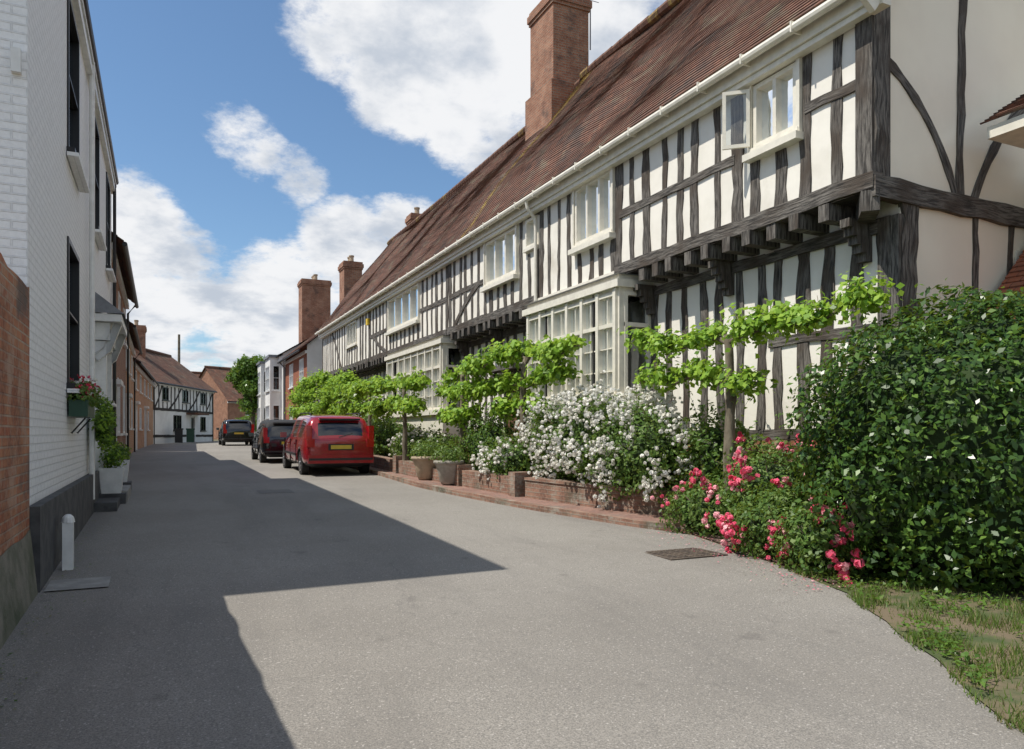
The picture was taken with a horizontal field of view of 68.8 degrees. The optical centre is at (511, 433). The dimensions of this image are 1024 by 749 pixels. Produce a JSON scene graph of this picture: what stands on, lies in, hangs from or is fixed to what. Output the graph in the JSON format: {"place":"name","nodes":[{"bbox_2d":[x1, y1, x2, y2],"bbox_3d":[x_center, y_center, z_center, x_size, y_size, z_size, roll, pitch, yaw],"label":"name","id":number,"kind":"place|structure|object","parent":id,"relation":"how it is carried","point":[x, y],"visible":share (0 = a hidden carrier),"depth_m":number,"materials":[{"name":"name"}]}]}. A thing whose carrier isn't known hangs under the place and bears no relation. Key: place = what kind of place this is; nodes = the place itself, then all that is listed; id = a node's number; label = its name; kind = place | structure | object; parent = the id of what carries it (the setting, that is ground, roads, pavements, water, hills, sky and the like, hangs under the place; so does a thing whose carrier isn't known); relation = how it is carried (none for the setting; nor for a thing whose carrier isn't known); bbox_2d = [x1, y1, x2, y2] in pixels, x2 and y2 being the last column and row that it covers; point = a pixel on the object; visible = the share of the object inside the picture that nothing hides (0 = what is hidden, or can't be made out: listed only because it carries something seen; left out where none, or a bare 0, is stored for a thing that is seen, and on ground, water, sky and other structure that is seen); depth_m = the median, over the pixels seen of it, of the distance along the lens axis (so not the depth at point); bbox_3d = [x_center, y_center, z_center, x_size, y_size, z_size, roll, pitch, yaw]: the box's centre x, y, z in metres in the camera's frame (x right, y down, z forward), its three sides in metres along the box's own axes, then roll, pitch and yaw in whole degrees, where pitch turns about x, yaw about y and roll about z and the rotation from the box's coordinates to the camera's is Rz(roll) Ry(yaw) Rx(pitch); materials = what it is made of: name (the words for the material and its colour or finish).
{"place":"outdoors","nodes":[
{"label":"outdoors","id":0,"kind":"place"},
{"bbox_2d":[88,0,665,371],"label":"sky","id":1,"kind":"structure","parent":0,"point":[260,146],"materials":[{"name":"blue"}]},
{"bbox_2d":[0,441,1023,748],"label":"road","id":2,"kind":"structure","parent":0,"point":[318,607],"depth_m":5.20,"materials":[{"name":"grey asphalt"}]},
{"bbox_2d":[0,523,110,734],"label":"leaf litter","id":3,"kind":"object","parent":2,"relation":"on","point":[37,625],"visible":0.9,"depth_m":5.27,"materials":[{"name":"brown plant"}]},
{"bbox_2d":[61,514,74,570],"bbox_3d":[-4.306,1.079,7.259,0.120,0.590,0.120,0,0,-25],"label":"white post","id":4,"kind":"object","parent":2,"relation":"on","point":[67,521],"visible":0.94,"depth_m":7.22,"materials":[{"name":"paint"}]},
{"bbox_2d":[44,576,110,590],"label":"stone slab","id":5,"kind":"structure","parent":2,"relation":"on","point":[68,584],"depth_m":6.62,"materials":[{"name":"grey stone"}]},
{"bbox_2d":[88,395,119,453],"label":"climbing plant","id":6,"kind":"object","parent":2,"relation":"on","point":[104,419],"visible":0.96,"depth_m":11.36,"materials":[{"name":"green plant"}]},
{"bbox_2d":[94,497,119,511],"bbox_3d":[-6.460,1.185,11.882,0.380,0.243,1.000,0,0,-25],"label":"door step","id":7,"kind":"object","parent":2,"relation":"on","point":[106,504],"depth_m":11.48,"materials":[{"name":"grey stone"}]},
{"bbox_2d":[98,447,127,503],"bbox_3d":[-6.743,0.715,12.635,0.467,1.024,0.504,0,0,-25],"label":"white planter box","id":8,"kind":"object","parent":2,"relation":"on","point":[111,480],"visible":0.94,"depth_m":12.49,"materials":[{"name":"paint"}]},
{"bbox_2d":[113,441,131,489],"bbox_3d":[-7.737,0.663,14.707,0.488,1.030,0.500,0,0,-25],"label":"white planter box","id":9,"kind":"object","parent":2,"relation":"on","point":[126,469],"visible":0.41,"depth_m":14.63,"materials":[{"name":"paint"}]},
{"bbox_2d":[174,428,182,442],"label":"wheelie bin","id":10,"kind":"object","parent":2,"relation":"on","point":[178,435],"visible":1,"depth_m":52.26,"materials":[{"name":"black paint"}]},
{"bbox_2d":[186,428,194,441],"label":"wheelie bin","id":11,"kind":"object","parent":2,"relation":"on","point":[189,434],"visible":1,"depth_m":54.24,"materials":[{"name":"green plastic"}]},
{"bbox_2d":[216,419,254,445],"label":"black parked car","id":12,"kind":"object","parent":2,"relation":"on","point":[235,430],"visible":0.93,"depth_m":44.90,"materials":[{"name":"paint"}]},
{"bbox_2d":[249,419,295,462],"bbox_3d":[-8.004,0.253,25.927,1.970,1.437,3.843,0,0,-25],"label":"black parked car","id":13,"kind":"object","parent":2,"relation":"on","point":[267,440],"visible":0.56,"depth_m":24.20,"materials":[{"name":"paint"}]},
{"bbox_2d":[256,489,292,492],"bbox_3d":[-4.678,1.145,14.759,0.650,0.015,0.700,0,0,-25],"label":"tarmac patch","id":14,"kind":"object","parent":2,"relation":"on","point":[276,491],"visible":1,"depth_m":14.72,"materials":[{"name":"grey asphalt"}]},
{"bbox_2d":[280,412,373,474],"bbox_3d":[-5.246,0.255,20.864,2.086,1.626,4.551,0,0,-25],"label":"red parked car","id":15,"kind":"object","parent":2,"relation":"on","point":[327,440],"visible":1,"depth_m":19.00,"materials":[{"name":"paint"}]},
{"bbox_2d":[249,443,701,531],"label":"brick kerb","id":16,"kind":"structure","parent":2,"relation":"on","point":[624,521],"depth_m":12.03,"materials":[{"name":"red brick"}]},
{"bbox_2d":[645,547,727,560],"bbox_3d":[1.946,1.391,8.481,0.780,0.077,0.570,0,0,-25],"label":"drain cover","id":17,"kind":"object","parent":2,"relation":"on","point":[682,553],"visible":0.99,"depth_m":8.41,"materials":[{"name":"metal"}]},
{"bbox_2d":[647,530,879,592],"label":"fallen petals","id":18,"kind":"object","parent":2,"relation":"on","point":[758,560],"visible":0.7,"depth_m":7.96,"materials":[{"name":"pink plant"}]},
{"bbox_2d":[374,451,663,487],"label":"planting bed soil","id":19,"kind":"structure","parent":0,"point":[564,478],"depth_m":16.59,"materials":[{"name":"brown soil"}]},
{"bbox_2d":[284,372,315,419],"bbox_3d":[-9.100,-0.786,32.606,1.236,3.501,4.757,0,0,-25],"label":"pleached lime tree","id":20,"kind":"object","parent":19,"relation":"on","point":[296,398],"visible":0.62,"depth_m":32.80,"materials":[{"name":"green plant"}]},
{"bbox_2d":[298,369,332,414],"bbox_3d":[-7.624,-0.781,29.703,1.312,3.563,4.699,0,0,-25],"label":"pleached lime tree","id":21,"kind":"object","parent":19,"relation":"on","point":[317,381],"visible":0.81,"depth_m":28.84,"materials":[{"name":"green plant"}]},
{"bbox_2d":[320,369,367,414],"bbox_3d":[-5.937,-0.615,25.788,1.307,3.331,4.384,0,0,-25],"label":"pleached lime tree","id":22,"kind":"object","parent":19,"relation":"on","point":[335,392],"visible":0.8,"depth_m":24.96,"materials":[{"name":"green plant"}]},
{"bbox_2d":[353,414,379,430],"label":"green shrub","id":23,"kind":"object","parent":19,"relation":"on","point":[372,421],"visible":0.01,"depth_m":26.47,"materials":[{"name":"green plant"}]},
{"bbox_2d":[343,374,395,425],"bbox_3d":[-4.102,-0.293,21.809,1.048,2.830,3.984,0,0,-25],"label":"pleached lime tree","id":24,"kind":"object","parent":19,"relation":"on","point":[360,390],"visible":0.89,"depth_m":21.12,"materials":[{"name":"green plant"}]},
{"bbox_2d":[367,416,414,456],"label":"green shrub","id":25,"kind":"object","parent":19,"relation":"on","point":[382,434],"visible":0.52,"depth_m":22.39,"materials":[{"name":"green plant"}]},
{"bbox_2d":[376,366,431,460],"bbox_3d":[-2.630,-0.202,18.661,1.082,2.785,3.454,0,0,-25],"label":"pleached lime tree","id":26,"kind":"object","parent":19,"relation":"on","point":[405,405],"visible":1,"depth_m":18.19,"materials":[{"name":"green plant"}]},
{"bbox_2d":[387,423,435,460],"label":"green shrub","id":27,"kind":"object","parent":19,"relation":"on","point":[420,433],"visible":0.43,"depth_m":19.60,"materials":[{"name":"green plant"}]},
{"bbox_2d":[411,428,458,459],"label":"green shrub","id":28,"kind":"object","parent":19,"relation":"on","point":[442,439],"visible":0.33,"depth_m":17.63,"materials":[{"name":"green plant"}]},
{"bbox_2d":[425,350,502,463],"bbox_3d":[-0.966,-0.244,16.552,1.190,2.970,3.097,0,0,-25],"label":"pleached lime tree","id":29,"kind":"object","parent":19,"relation":"on","point":[463,390],"visible":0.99,"depth_m":16.12,"materials":[{"name":"green plant"}]},
{"bbox_2d":[448,409,519,470],"bbox_3d":[-0.584,0.214,16.240,1.623,1.484,2.574,0,0,-25],"label":"green shrub","id":30,"kind":"object","parent":19,"relation":"on","point":[481,432],"visible":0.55,"depth_m":15.80,"materials":[{"name":"green plant"}]},
{"bbox_2d":[470,428,549,479],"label":"white rose bush","id":31,"kind":"object","parent":19,"relation":"on","point":[506,455],"visible":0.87,"depth_m":14.21,"materials":[{"name":"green plant"}]},
{"bbox_2d":[477,333,591,471],"bbox_3d":[0.339,-0.359,14.354,1.339,3.290,3.862,0,0,-25],"label":"pleached lime tree","id":32,"kind":"object","parent":19,"relation":"on","point":[517,352],"visible":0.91,"depth_m":14.41,"materials":[{"name":"green plant"}]},
{"bbox_2d":[513,370,673,486],"bbox_3d":[1.332,-0.073,13.145,2.139,2.116,4.483,0,0,-25],"label":"white rose bush","id":33,"kind":"object","parent":19,"relation":"on","point":[560,443],"visible":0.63,"depth_m":12.53,"materials":[{"name":"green plant"}]},
{"bbox_2d":[567,373,716,508],"bbox_3d":[2.140,0.091,11.690,1.928,2.168,2.904,0,0,-25],"label":"white rose bush","id":34,"kind":"object","parent":19,"relation":"on","point":[647,459],"visible":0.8,"depth_m":11.10,"materials":[{"name":"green plant"}]},
{"bbox_2d":[656,391,762,504],"bbox_3d":[2.969,0.307,10.962,1.545,1.898,1.335,0,0,39],"label":"green shrub","id":35,"kind":"object","parent":19,"relation":"in","point":[710,454],"visible":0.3,"depth_m":10.65,"materials":[{"name":"green plant"}]},
{"bbox_2d":[370,467,690,526],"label":"brick path","id":36,"kind":"structure","parent":0,"point":[646,517],"depth_m":12.44,"materials":[{"name":"red brick"}]},
{"bbox_2d":[406,437,443,479],"bbox_3d":[-1.938,0.565,16.934,0.830,0.952,0.938,0,0,-25],"label":"terracotta planter","id":37,"kind":"object","parent":36,"relation":"on","point":[424,465],"visible":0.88,"depth_m":16.73,"materials":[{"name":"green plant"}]},
{"bbox_2d":[430,438,470,483],"bbox_3d":[-1.298,0.585,15.661,0.781,0.954,0.848,0,0,22],"label":"terracotta planter","id":38,"kind":"object","parent":36,"relation":"on","point":[446,466],"visible":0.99,"depth_m":15.48,"materials":[{"name":"grey"}]},
{"bbox_2d":[213,439,1018,726],"bbox_3d":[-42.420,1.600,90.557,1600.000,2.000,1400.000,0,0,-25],"label":"ground","id":39,"kind":"structure","parent":0,"point":[826,583],"depth_m":7.20,"materials":[{"name":"green plant"}]},
{"bbox_2d":[0,253,37,649],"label":"brickwork","id":40,"kind":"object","parent":39,"relation":"on","point":[18,590],"visible":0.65,"depth_m":5.58,"materials":[{"name":"red brick"}]},
{"bbox_2d":[0,0,111,505],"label":"walls","id":41,"kind":"structure","parent":39,"relation":"on","point":[44,207],"depth_m":7.33,"materials":[{"name":"white paint"}]},
{"bbox_2d":[11,46,21,74],"bbox_3d":[-4.126,-3.100,6.228,0.070,0.200,0.060,0,0,-25],"label":"meter box","id":42,"kind":"object","parent":41,"relation":"attached to","point":[16,60],"visible":1,"depth_m":6.21,"materials":[{"name":"white paint"}]},
{"bbox_2d":[29,0,130,592],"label":"door case and plinth","id":43,"kind":"object","parent":41,"relation":"attached to","point":[77,498],"visible":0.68,"depth_m":11.26,"materials":[{"name":"paint"}]},
{"bbox_2d":[67,374,103,433],"bbox_3d":[-5.379,-0.359,9.410,0.445,0.742,1.380,0,0,-25],"label":"flower window box","id":44,"kind":"object","parent":41,"relation":"attached to","point":[85,402],"visible":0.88,"depth_m":9.06,"materials":[{"name":"green plastic"}]},
{"bbox_2d":[66,0,114,402],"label":"windows and doors","id":45,"kind":"structure","parent":41,"relation":"attached to","point":[73,259],"depth_m":10.02,"materials":[{"name":"black paint"}]},
{"bbox_2d":[80,0,118,446],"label":"gutter","id":46,"kind":"object","parent":41,"relation":"attached to","point":[89,28],"visible":0.43,"depth_m":13.58,"materials":[{"name":"black paint"}]},
{"bbox_2d":[112,262,125,459],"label":"walls","id":47,"kind":"structure","parent":39,"relation":"on","point":[121,367],"depth_m":22.33,"materials":[{"name":"brick"}]},
{"bbox_2d":[112,282,127,441],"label":"windows and doors","id":48,"kind":"structure","parent":47,"relation":"attached to","point":[119,383],"depth_m":20.68,"materials":[{"name":"white paint"}]},
{"bbox_2d":[111,231,134,303],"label":"roof","id":49,"kind":"structure","parent":47,"relation":"on","point":[122,261],"depth_m":20.01,"materials":[{"name":"ceramic"}]},
{"bbox_2d":[112,242,138,459],"bbox_3d":[-10.843,-1.365,21.059,0.382,5.930,9.300,0,0,-25],"label":"gutter","id":50,"kind":"object","parent":47,"relation":"attached to","point":[119,274],"visible":0.76,"depth_m":22.26,"materials":[{"name":"black paint"}]},
{"bbox_2d":[126,337,132,452],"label":"walls","id":51,"kind":"structure","parent":39,"relation":"on","point":[130,431],"depth_m":30.69,"materials":[{"name":"orange brick"}]},
{"bbox_2d":[126,341,133,447],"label":"windows and doors","id":52,"kind":"structure","parent":51,"relation":"attached to","point":[130,394],"depth_m":29.41,"materials":[{"name":"white paint"}]},
{"bbox_2d":[126,319,138,350],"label":"roof","id":53,"kind":"structure","parent":51,"relation":"on","point":[132,335],"depth_m":28.95,"materials":[{"name":"ceramic"}]},
{"bbox_2d":[126,325,142,451],"bbox_3d":[-14.809,-1.022,29.360,0.382,5.245,9.500,0,0,-25],"label":"gutter","id":54,"kind":"object","parent":51,"relation":"attached to","point":[138,342],"visible":0.78,"depth_m":33.26,"materials":[{"name":"black paint"}]},
{"bbox_2d":[133,360,152,450],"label":"walls","id":55,"kind":"structure","parent":39,"relation":"on","point":[143,400],"depth_m":40.17,"materials":[{"name":"orange brick"}]},
{"bbox_2d":[133,357,154,381],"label":"roof","id":56,"kind":"structure","parent":55,"relation":"on","point":[141,367],"depth_m":40.08,"materials":[{"name":"ceramic"}]},
{"bbox_2d":[136,371,152,449],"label":"windows and doors","id":57,"kind":"structure","parent":55,"relation":"attached to","point":[146,420],"depth_m":41.40,"materials":[{"name":"white paint"}]},
{"bbox_2d":[133,361,159,443],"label":"gutter","id":58,"kind":"object","parent":55,"relation":"attached to","point":[143,374],"visible":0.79,"depth_m":42.54,"materials":[{"name":"black paint"}]},
{"bbox_2d":[133,320,216,443],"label":"timber framed cottage","id":59,"kind":"structure","parent":39,"relation":"on","point":[184,397],"depth_m":55.57,"materials":[{"name":"paint"}]},
{"bbox_2d":[162,387,206,441],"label":"windows and doors","id":60,"kind":"structure","parent":59,"relation":"in","point":[192,420],"depth_m":56.78,"materials":[{"name":"white paint"}]},
{"bbox_2d":[178,334,179,362],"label":"telegraph pole","id":61,"kind":"object","parent":39,"relation":"on","point":[179,348],"visible":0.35,"depth_m":66.64,"materials":[{"name":"brown wood"}]},
{"bbox_2d":[200,369,256,439],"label":"walls","id":62,"kind":"structure","parent":39,"relation":"on","point":[223,409],"depth_m":76.03,"materials":[{"name":"brick"}]},
{"bbox_2d":[199,366,242,400],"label":"roof","id":63,"kind":"structure","parent":62,"relation":"on","point":[218,375],"depth_m":76.88,"materials":[{"name":"tile"}]},
{"bbox_2d":[224,354,264,432],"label":"garden tree","id":64,"kind":"object","parent":39,"relation":"on","point":[243,377],"visible":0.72,"depth_m":53.24,"materials":[{"name":"green plant"}]},
{"bbox_2d":[235,415,256,431],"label":"hedge","id":65,"kind":"object","parent":39,"relation":"on","point":[247,417],"visible":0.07,"depth_m":63.90,"materials":[{"name":"green plant"}]},
{"bbox_2d":[256,354,281,428],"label":"bay windows","id":66,"kind":"structure","parent":39,"relation":"on","point":[269,393],"depth_m":48.17,"materials":[{"name":"white paint"}]},
{"bbox_2d":[281,344,300,419],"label":"walls","id":67,"kind":"structure","parent":39,"relation":"on","point":[287,352],"depth_m":47.00,"materials":[{"name":"white paint"}]},
{"bbox_2d":[278,337,309,354],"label":"roof","id":68,"kind":"structure","parent":67,"relation":"on","point":[293,346],"depth_m":47.80,"materials":[{"name":"ceramic"}]},
{"bbox_2d":[297,274,331,342],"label":"chimney stack","id":69,"kind":"object","parent":68,"relation":"on","point":[314,304],"visible":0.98,"depth_m":50.64,"materials":[{"name":"brick"}]},
{"bbox_2d":[286,336,322,419],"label":"walls","id":70,"kind":"structure","parent":39,"relation":"on","point":[312,356],"depth_m":40.06,"materials":[{"name":"brick"}]},
{"bbox_2d":[277,349,306,419],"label":"gutter","id":71,"kind":"object","parent":70,"relation":"attached to","point":[304,352],"visible":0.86,"depth_m":43.88,"materials":[{"name":"black paint"}]},
{"bbox_2d":[288,358,303,419],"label":"windows and doors","id":72,"kind":"structure","parent":70,"relation":"attached to","point":[301,367],"depth_m":44.04,"materials":[{"name":"white paint"}]},
{"bbox_2d":[281,334,317,359],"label":"roof","id":73,"kind":"structure","parent":70,"relation":"on","point":[312,337],"depth_m":44.96,"materials":[{"name":"ceramic"}]},
{"bbox_2d":[370,455,531,496],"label":"bed wall","id":74,"kind":"structure","parent":39,"relation":"on","point":[509,484],"depth_m":15.04,"materials":[{"name":"brick"}]},
{"bbox_2d":[524,477,686,515],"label":"bed wall","id":75,"kind":"structure","parent":39,"relation":"on","point":[564,491],"depth_m":12.04,"materials":[{"name":"brick"}]},
{"bbox_2d":[468,440,821,486],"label":"brick plinth","id":76,"kind":"structure","parent":39,"relation":"on","point":[792,442],"depth_m":10.65,"materials":[{"name":"red brick"}]},
{"bbox_2d":[322,0,1023,439],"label":"timber frame","id":77,"kind":"object","parent":39,"relation":"on","point":[872,182],"visible":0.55,"depth_m":10.34,"materials":[{"name":"brown wood"}]},
{"bbox_2d":[323,0,1023,440],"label":"walls","id":78,"kind":"structure","parent":39,"relation":"on","point":[925,46],"depth_m":9.71,"materials":[{"name":"beige paint"}]},
{"bbox_2d":[384,335,463,445],"bbox_3d":[-2.844,-0.701,24.177,1.000,4.201,5.980,0,0,-25],"label":"bay window","id":79,"kind":"structure","parent":78,"relation":"attached to","point":[433,358],"depth_m":22.61,"materials":[{"name":"beige paint"}]},
{"bbox_2d":[492,363,526,440],"bbox_3d":[-0.090,-0.270,18.289,0.553,2.740,1.600,0,0,-25],"label":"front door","id":80,"kind":"structure","parent":78,"relation":"attached to","point":[513,369],"depth_m":18.31,"materials":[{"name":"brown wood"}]},
{"bbox_2d":[318,0,826,330],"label":"tiled roof","id":81,"kind":"structure","parent":78,"relation":"on","point":[666,52],"depth_m":16.90,"materials":[{"name":"tile"}]},
{"bbox_2d":[338,255,363,302],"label":"chimney stack","id":82,"kind":"object","parent":81,"relation":"on","point":[350,271],"visible":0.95,"depth_m":41.39,"materials":[{"name":"brick"}]},
{"bbox_2d":[405,207,419,224],"bbox_3d":[-4.767,-10.350,37.521,1.040,1.900,1.040,0,0,-25],"label":"chimney stack","id":83,"kind":"object","parent":81,"relation":"on","point":[410,217],"visible":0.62,"depth_m":37.17,"materials":[{"name":"brick"}]},
{"bbox_2d":[525,0,591,140],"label":"chimney stack","id":84,"kind":"object","parent":81,"relation":"on","point":[559,46],"visible":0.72,"depth_m":22.25,"materials":[{"name":"brick"}]},
{"bbox_2d":[590,0,598,49],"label":"tv aerial","id":85,"kind":"object","parent":84,"relation":"attached to","point":[590,25],"visible":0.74,"depth_m":22.62,"materials":[{"name":"grey metal"}]},
{"bbox_2d":[522,272,652,478],"bbox_3d":[1.472,-0.701,14.962,1.000,4.201,3.830,0,0,-25],"label":"bay window","id":86,"kind":"structure","parent":78,"relation":"attached to","point":[595,312],"depth_m":13.92,"materials":[{"name":"beige paint"}]},
{"bbox_2d":[315,0,890,338],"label":"eaves gutter","id":87,"kind":"object","parent":78,"relation":"attached to","point":[824,23],"visible":0.97,"depth_m":12.01,"materials":[{"name":"beige paint"}]},
{"bbox_2d":[343,57,1022,401],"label":"windows","id":88,"kind":"structure","parent":78,"relation":"attached to","point":[775,112],"depth_m":14.10,"materials":[{"name":"beige paint"}]},
{"bbox_2d":[722,89,749,149],"bbox_3d":[3.131,-4.380,10.460,0.370,0.800,0.040,0,0,17],"label":"open casement","id":89,"kind":"object","parent":88,"relation":"attached to","point":[724,96],"visible":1,"depth_m":10.45,"materials":[{"name":"beige paint"}]},
{"bbox_2d":[688,531,920,582],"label":"rose bed soil","id":90,"kind":"structure","parent":39,"relation":"on","point":[716,538],"depth_m":8.60,"materials":[{"name":"brown soil"}]},
{"bbox_2d":[650,461,743,537],"bbox_3d":[2.723,0.885,10.028,1.490,1.029,1.605,0,0,41],"label":"pink rose bush","id":91,"kind":"object","parent":90,"relation":"on","point":[696,510],"visible":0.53,"depth_m":9.86,"materials":[{"name":"green plant"}]},
{"bbox_2d":[616,266,904,505],"bbox_3d":[2.912,-0.168,9.731,1.214,3.191,4.570,0,0,-25],"label":"pleached lime tree","id":92,"kind":"object","parent":90,"relation":"on","point":[802,318],"visible":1,"depth_m":9.54,"materials":[{"name":"green plant"}]},
{"bbox_2d":[705,431,823,539],"bbox_3d":[3.350,0.695,9.368,1.741,1.444,1.690,0,0,23],"label":"pink rose bush","id":93,"kind":"object","parent":90,"relation":"on","point":[757,471],"visible":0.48,"depth_m":9.08,"materials":[{"name":"green plant"}]},
{"bbox_2d":[713,473,838,563],"bbox_3d":[2.980,0.965,8.405,1.264,1.061,1.539,0,0,-25],"label":"pink rose bush","id":94,"kind":"object","parent":90,"relation":"on","point":[771,506],"visible":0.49,"depth_m":8.28,"materials":[{"name":"green plant"}]},
{"bbox_2d":[767,493,886,584],"bbox_3d":[3.228,1.014,7.608,1.076,0.968,1.241,0,0,-25],"label":"pink rose bush","id":95,"kind":"object","parent":90,"relation":"on","point":[798,544],"visible":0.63,"depth_m":7.37,"materials":[{"name":"green plant"}]},
{"bbox_2d":[792,558,1023,733],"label":"grass verge","id":96,"kind":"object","parent":39,"relation":"on","point":[1017,696],"depth_m":5.56,"materials":[{"name":"green plant"}]},
{"bbox_2d":[773,277,1023,593],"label":"clipped hedge","id":97,"kind":"object","parent":96,"relation":"on","point":[918,436],"visible":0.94,"depth_m":6.80,"materials":[{"name":"green plant"}]},
{"bbox_2d":[808,565,1023,691],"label":"verge weeds","id":98,"kind":"object","parent":96,"relation":"on","point":[958,662],"visible":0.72,"depth_m":5.99,"materials":[{"name":"green plant"}]},
{"bbox_2d":[980,94,1023,318],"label":"tiled outbuilding","id":99,"kind":"structure","parent":39,"relation":"on","point":[1010,132],"depth_m":8.97,"materials":[{"name":"brown tile"}]},
{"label":"walls","id":100,"kind":"object","parent":39,"relation":"on","visible":0},
{"bbox_2d":[191,371,200,376],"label":"roof","id":101,"kind":"structure","parent":100,"relation":"on","point":[196,373],"depth_m":94.46,"materials":[{"name":"tile"}]}
]}

